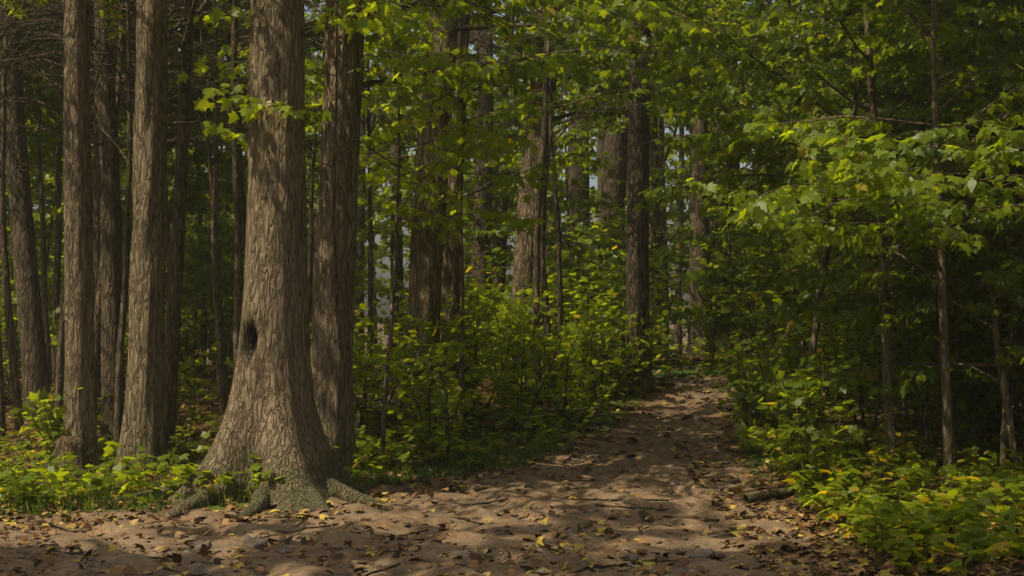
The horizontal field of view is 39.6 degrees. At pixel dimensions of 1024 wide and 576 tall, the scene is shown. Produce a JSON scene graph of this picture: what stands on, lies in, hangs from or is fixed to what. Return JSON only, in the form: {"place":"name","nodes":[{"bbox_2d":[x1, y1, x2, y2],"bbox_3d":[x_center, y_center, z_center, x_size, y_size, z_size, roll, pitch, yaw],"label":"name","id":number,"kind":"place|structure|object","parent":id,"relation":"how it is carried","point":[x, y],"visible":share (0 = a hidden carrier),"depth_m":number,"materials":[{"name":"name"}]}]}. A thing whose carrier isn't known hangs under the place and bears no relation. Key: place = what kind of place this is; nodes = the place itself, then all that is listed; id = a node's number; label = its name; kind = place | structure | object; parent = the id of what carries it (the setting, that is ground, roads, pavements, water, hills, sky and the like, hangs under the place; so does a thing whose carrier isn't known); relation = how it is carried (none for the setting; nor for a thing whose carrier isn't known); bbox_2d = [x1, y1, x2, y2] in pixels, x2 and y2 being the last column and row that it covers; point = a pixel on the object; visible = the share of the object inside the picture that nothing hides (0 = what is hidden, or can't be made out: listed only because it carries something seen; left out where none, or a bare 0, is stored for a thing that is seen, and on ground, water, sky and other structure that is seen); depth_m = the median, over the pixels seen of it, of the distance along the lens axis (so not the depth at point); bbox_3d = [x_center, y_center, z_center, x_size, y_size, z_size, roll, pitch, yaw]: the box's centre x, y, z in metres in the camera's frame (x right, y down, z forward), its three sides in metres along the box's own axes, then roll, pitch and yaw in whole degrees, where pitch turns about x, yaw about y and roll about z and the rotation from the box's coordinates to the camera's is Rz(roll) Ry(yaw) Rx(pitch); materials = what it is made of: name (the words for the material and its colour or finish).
{"place":"outdoors","nodes":[
{"label":"outdoors","id":0,"kind":"place"},
{"bbox_2d":[1,0,925,324],"label":"sky","id":1,"kind":"structure","parent":0,"point":[592,182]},
{"bbox_2d":[0,324,1023,575],"bbox_3d":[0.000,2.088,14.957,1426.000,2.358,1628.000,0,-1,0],"label":"ground","id":2,"kind":"structure","parent":0,"point":[648,472],"depth_m":11.89,"materials":[{"name":"brown soil"}]},
{"bbox_2d":[0,0,52,421],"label":"tree","id":3,"kind":"object","parent":2,"relation":"on","point":[35,369],"visible":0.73,"depth_m":18.47,"materials":[{"name":"brown plant"}]},
{"bbox_2d":[6,23,62,380],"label":"tree","id":4,"kind":"object","parent":2,"relation":"on","point":[19,356],"visible":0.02,"depth_m":29.84,"materials":[{"name":"brown plant"}]},
{"bbox_2d":[35,435,94,481],"bbox_3d":[-4.516,1.797,14.471,0.802,0.599,0.848,0,-1,0],"label":"tree stump","id":5,"kind":"object","parent":2,"relation":"on","point":[74,444],"visible":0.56,"depth_m":14.29,"materials":[{"name":"brown wood"}]},
{"bbox_2d":[63,0,100,470],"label":"tree","id":6,"kind":"object","parent":2,"relation":"on","point":[80,414],"visible":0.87,"depth_m":14.63,"materials":[{"name":"brown plant"}]},
{"bbox_2d":[0,0,170,470],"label":"tree","id":7,"kind":"object","parent":2,"relation":"on","point":[143,421],"visible":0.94,"depth_m":14.53,"materials":[{"name":"brown plant"}]},
{"bbox_2d":[119,6,325,366],"bbox_3d":[-7.047,-3.792,31.800,6.568,12.153,9.188,0,-1,0],"label":"tree","id":8,"kind":"object","parent":2,"relation":"on","point":[123,199],"visible":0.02,"depth_m":31.70,"materials":[{"name":"brown plant"}]},
{"bbox_2d":[54,0,407,425],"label":"tree","id":9,"kind":"object","parent":2,"relation":"on","point":[96,220],"visible":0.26,"depth_m":17.96,"materials":[{"name":"brown plant"}]},
{"bbox_2d":[162,0,357,515],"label":"tree","id":10,"kind":"object","parent":2,"relation":"on","point":[271,419],"visible":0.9,"depth_m":12.73,"materials":[{"name":"brown plant"}]},
{"bbox_2d":[35,0,523,446],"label":"tree","id":11,"kind":"object","parent":2,"relation":"on","point":[111,253],"visible":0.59,"depth_m":16.27,"materials":[{"name":"brown plant"}]},
{"bbox_2d":[164,0,394,457],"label":"tree","id":12,"kind":"object","parent":2,"relation":"on","point":[173,330],"visible":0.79,"depth_m":15.29,"materials":[{"name":"brown plant"}]},
{"bbox_2d":[0,423,558,515],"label":"plants","id":13,"kind":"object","parent":2,"relation":"on","point":[154,500],"depth_m":14.05,"materials":[{"name":"green plant"}]},
{"bbox_2d":[169,18,391,362],"bbox_3d":[-6.665,-3.827,33.242,8.855,12.614,6.118,0,-1,0],"label":"tree","id":14,"kind":"object","parent":2,"relation":"on","point":[190,350],"depth_m":32.90,"materials":[{"name":"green plant"}]},
{"bbox_2d":[0,0,577,386],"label":"trees","id":15,"kind":"object","parent":2,"relation":"on","point":[45,150],"visible":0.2,"depth_m":23.04,"materials":[{"name":"brown plant"}]},
{"bbox_2d":[0,13,577,379],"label":"trees","id":16,"kind":"object","parent":2,"relation":"on","point":[381,249],"visible":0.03,"depth_m":36.76,"materials":[{"name":"green plant"}]},
{"bbox_2d":[1,272,673,468],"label":"shrubs","id":17,"kind":"object","parent":2,"relation":"on","point":[495,356],"visible":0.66,"depth_m":16.65,"materials":[{"name":"green plant"}]},
{"bbox_2d":[178,17,521,360],"bbox_3d":[-5.804,-3.872,37.421,9.007,13.139,10.504,-1,-2,42],"label":"tree","id":18,"kind":"object","parent":2,"relation":"on","point":[227,207],"depth_m":34.93,"materials":[{"name":"green plant"}]},
{"bbox_2d":[0,175,704,384],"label":"shrubs","id":19,"kind":"object","parent":2,"relation":"on","point":[606,255],"visible":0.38,"depth_m":23.79,"materials":[{"name":"green plant"}]},
{"bbox_2d":[307,65,405,360],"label":"tree","id":20,"kind":"object","parent":2,"relation":"on","point":[374,296],"visible":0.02,"depth_m":43.93,"materials":[{"name":"brown plant"}]},
{"bbox_2d":[0,0,734,461],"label":"trees","id":21,"kind":"object","parent":2,"relation":"on","point":[42,38],"visible":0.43,"depth_m":17.91,"materials":[{"name":"brown plant"}]},
{"bbox_2d":[222,0,517,359],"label":"tree","id":22,"kind":"object","parent":2,"relation":"on","point":[399,272],"visible":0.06,"depth_m":28.92,"materials":[{"name":"green plant"}]},
{"bbox_2d":[316,2,427,360],"bbox_3d":[-4.638,-4.475,32.845,8.716,13.636,10.556,0,-1,0],"label":"tree","id":23,"kind":"object","parent":2,"relation":"on","point":[360,249],"visible":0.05,"depth_m":32.95,"materials":[{"name":"green plant"}]},
{"bbox_2d":[176,0,592,466],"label":"trees","id":24,"kind":"object","parent":2,"relation":"on","point":[377,24],"visible":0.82,"depth_m":14.61,"materials":[{"name":"green plant"}]},
{"bbox_2d":[7,0,804,354],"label":"forest trees","id":25,"kind":"object","parent":2,"relation":"on","point":[599,150],"visible":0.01,"depth_m":49.64,"materials":[{"name":"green plant"}]},
{"bbox_2d":[9,419,878,575],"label":"path pebbles","id":26,"kind":"object","parent":2,"relation":"on","point":[201,571],"depth_m":10.59,"materials":[{"name":"brown stone"}]},
{"bbox_2d":[192,375,715,574],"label":"rocks","id":27,"kind":"object","parent":2,"relation":"on","point":[259,542],"visible":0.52,"depth_m":10.39,"materials":[{"name":"grey stone"}]},
{"bbox_2d":[199,1,756,438],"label":"tree","id":28,"kind":"object","parent":2,"relation":"on","point":[425,274],"visible":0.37,"depth_m":16.45,"materials":[{"name":"brown plant"}]},
{"bbox_2d":[471,1,493,351],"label":"tree","id":29,"kind":"object","parent":2,"relation":"on","point":[480,243],"visible":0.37,"depth_m":26.88,"materials":[{"name":"brown plant"}]},
{"bbox_2d":[5,373,1018,575],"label":"tree roots twigs","id":30,"kind":"object","parent":2,"relation":"on","point":[336,487],"visible":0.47,"depth_m":12.46,"materials":[{"name":"brown wood"}]},
{"bbox_2d":[0,337,1023,575],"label":"ground plants","id":31,"kind":"object","parent":2,"relation":"on","point":[975,533],"visible":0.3,"depth_m":12.53,"materials":[{"name":"green plant"}]},
{"bbox_2d":[0,351,1023,575],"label":"leaf litter","id":32,"kind":"object","parent":2,"relation":"on","point":[983,568],"visible":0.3,"depth_m":11.31,"materials":[{"name":"brown plant"}]},
{"bbox_2d":[310,0,725,472],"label":"tree","id":33,"kind":"object","parent":2,"relation":"on","point":[325,356],"visible":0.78,"depth_m":14.10,"materials":[{"name":"green plant"}]},
{"bbox_2d":[311,0,738,342],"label":"tree","id":34,"kind":"object","parent":2,"relation":"on","point":[503,206],"visible":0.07,"depth_m":29.95,"materials":[{"name":"brown plant"}]},
{"bbox_2d":[439,0,620,423],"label":"tree","id":35,"kind":"object","parent":2,"relation":"on","point":[451,278],"visible":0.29,"depth_m":17.22,"materials":[{"name":"brown plant"}]},
{"bbox_2d":[495,10,599,277],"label":"tree","id":36,"kind":"object","parent":2,"relation":"on","point":[550,223],"depth_m":41.89,"materials":[{"name":"brown plant"}]},
{"bbox_2d":[509,10,664,393],"bbox_3d":[1.010,-5.695,21.675,5.308,14.958,12.666,1,-1,-29],"label":"tree","id":37,"kind":"object","parent":2,"relation":"on","point":[637,266],"visible":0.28,"depth_m":19.95,"materials":[{"name":"brown plant"}]},
{"bbox_2d":[599,51,629,349],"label":"tree","id":38,"kind":"object","parent":2,"relation":"on","point":[611,190],"visible":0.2,"depth_m":32.86,"materials":[{"name":"brown plant"}]},
{"bbox_2d":[567,26,686,344],"bbox_3d":[2.980,-7.909,35.986,7.643,21.308,10.746,1,-2,-44],"label":"tree","id":39,"kind":"object","parent":2,"relation":"on","point":[573,172],"visible":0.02,"depth_m":35.83,"materials":[{"name":"brown plant"}]},
{"bbox_2d":[504,6,765,370],"bbox_3d":[1.018,-11.227,22.069,7.751,25.711,10.630,1,-2,-35],"label":"tree","id":40,"kind":"object","parent":2,"relation":"on","point":[523,260],"visible":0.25,"depth_m":22.10,"materials":[{"name":"brown plant"}]},
{"bbox_2d":[589,47,686,355],"bbox_3d":[3.925,-3.522,36.402,5.421,12.531,6.541,0,-1,9],"label":"tree","id":41,"kind":"object","parent":2,"relation":"on","point":[677,334],"visible":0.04,"depth_m":35.97,"materials":[{"name":"brown plant"}]},
{"bbox_2d":[493,0,803,356],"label":"tree","id":42,"kind":"object","parent":2,"relation":"on","point":[664,156],"visible":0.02,"depth_m":33.93,"materials":[{"name":"brown plant"}]},
{"bbox_2d":[649,73,661,356],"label":"tree","id":43,"kind":"object","parent":2,"relation":"on","point":[654,162],"visible":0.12,"depth_m":30.98,"materials":[{"name":"brown plant"}]},
{"bbox_2d":[687,0,710,355],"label":"tree","id":44,"kind":"object","parent":2,"relation":"on","point":[699,170],"visible":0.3,"depth_m":27.35,"materials":[{"name":"brown plant"}]},
{"bbox_2d":[402,0,1023,496],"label":"saplings","id":45,"kind":"object","parent":2,"relation":"on","point":[942,174],"visible":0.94,"depth_m":13.76,"materials":[{"name":"green plant"}]},
{"bbox_2d":[709,2,734,354],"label":"tree","id":46,"kind":"object","parent":2,"relation":"on","point":[713,225],"visible":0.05,"depth_m":28.32,"materials":[{"name":"brown plant"}]},
{"bbox_2d":[668,0,805,344],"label":"tree","id":47,"kind":"object","parent":2,"relation":"on","point":[782,166],"depth_m":35.87,"materials":[{"name":"green plant"}]},
{"bbox_2d":[462,0,1023,360],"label":"trees","id":48,"kind":"object","parent":2,"relation":"on","point":[888,103],"visible":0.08,"depth_m":26.48,"materials":[{"name":"green plant"}]},
{"bbox_2d":[733,0,756,282],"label":"tree","id":49,"kind":"object","parent":2,"relation":"on","point":[736,165],"depth_m":30.00,"materials":[{"name":"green plant"}]},
{"bbox_2d":[514,5,1015,349],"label":"trees","id":50,"kind":"object","parent":2,"relation":"on","point":[670,228],"depth_m":47.77,"materials":[{"name":"green plant"}]},
{"bbox_2d":[671,187,1023,365],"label":"shrubs","id":51,"kind":"object","parent":2,"relation":"on","point":[752,300],"visible":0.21,"depth_m":22.71,"materials":[{"name":"green plant"}]},
{"bbox_2d":[703,180,1023,493],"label":"shrubs","id":52,"kind":"object","parent":2,"relation":"on","point":[788,421],"visible":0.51,"depth_m":15.29,"materials":[{"name":"green plant"}]},
{"bbox_2d":[966,3,979,432],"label":"tree","id":53,"kind":"object","parent":2,"relation":"on","point":[976,268],"visible":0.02,"depth_m":16.96,"materials":[{"name":"brown plant"}]}
]}

